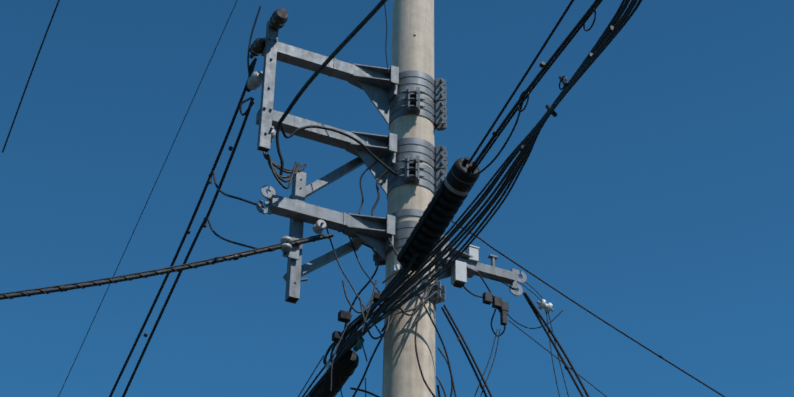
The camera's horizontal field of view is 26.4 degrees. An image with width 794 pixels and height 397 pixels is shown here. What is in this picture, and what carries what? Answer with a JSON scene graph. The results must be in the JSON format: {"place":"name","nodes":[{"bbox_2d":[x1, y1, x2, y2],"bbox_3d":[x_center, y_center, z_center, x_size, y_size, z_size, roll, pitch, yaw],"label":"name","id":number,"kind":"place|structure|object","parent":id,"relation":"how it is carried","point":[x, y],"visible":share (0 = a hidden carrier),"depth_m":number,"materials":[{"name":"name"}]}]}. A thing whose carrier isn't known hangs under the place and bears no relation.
{"place":"outdoors","nodes":[
{"label":"outdoors","id":0,"kind":"place"},
{"bbox_2d":[0,0,793,396],"label":"sky","id":1,"kind":"structure","parent":0,"point":[657,198],"materials":[{"name":"blue"}]},
{"bbox_3d":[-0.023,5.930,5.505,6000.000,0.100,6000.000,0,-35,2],"label":"ground","id":2,"kind":"structure","parent":0,"visible":0},
{"bbox_2d":[382,0,435,396],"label":"concrete pole","id":3,"kind":"object","parent":2,"relation":"on","point":[412,34],"visible":0.56,"depth_m":9.48,"materials":[{"name":"grey concrete"}]},
{"bbox_2d":[256,19,526,303],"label":"mounting brackets","id":4,"kind":"object","parent":3,"relation":"attached to","point":[378,85],"visible":0.88,"depth_m":9.59,"materials":[{"name":"grey metal"}]},
{"bbox_2d":[0,0,725,396],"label":"cables","id":5,"kind":"object","parent":4,"relation":"attached to","point":[352,334],"visible":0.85,"depth_m":8.84,"materials":[{"name":"black rubber"}]},
{"bbox_2d":[309,339,364,396],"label":"cable splice closure","id":6,"kind":"object","parent":5,"relation":"attached to","point":[346,365],"visible":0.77,"depth_m":9.19,"materials":[{"name":"black plastic"}]},
{"bbox_2d":[332,264,414,341],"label":"connectors","id":7,"kind":"object","parent":5,"relation":"attached to","point":[344,316],"visible":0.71,"depth_m":8.81,"materials":[{"name":"grey plastic"}]},
{"bbox_2d":[247,8,553,313],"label":"insulators","id":8,"kind":"object","parent":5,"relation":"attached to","point":[278,19],"visible":0.79,"depth_m":9.64,"materials":[{"name":"grey ceramic"}]},
{"bbox_2d":[397,157,479,270],"bbox_3d":[0.208,0.088,8.548,0.160,0.294,0.767,15,-38,-20],"label":"cable closure","id":9,"kind":"object","parent":5,"relation":"attached to","point":[442,208],"visible":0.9,"depth_m":8.48,"materials":[{"name":"black plastic"}]},
{"bbox_2d":[357,8,595,349],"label":"cable fittings","id":10,"kind":"object","parent":5,"relation":"attached to","point":[501,305],"visible":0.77,"depth_m":9.48,"materials":[{"name":"black"}]},
{"bbox_2d":[451,245,478,287],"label":"junction boxes","id":11,"kind":"object","parent":4,"relation":"attached to","point":[458,274],"visible":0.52,"depth_m":9.44,"materials":[{"name":"grey plastic"}]},
{"bbox_2d":[385,70,435,311],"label":"pole bands","id":12,"kind":"object","parent":3,"relation":"attached to","point":[411,80],"visible":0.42,"depth_m":9.70,"materials":[{"name":"metal"}]}
]}

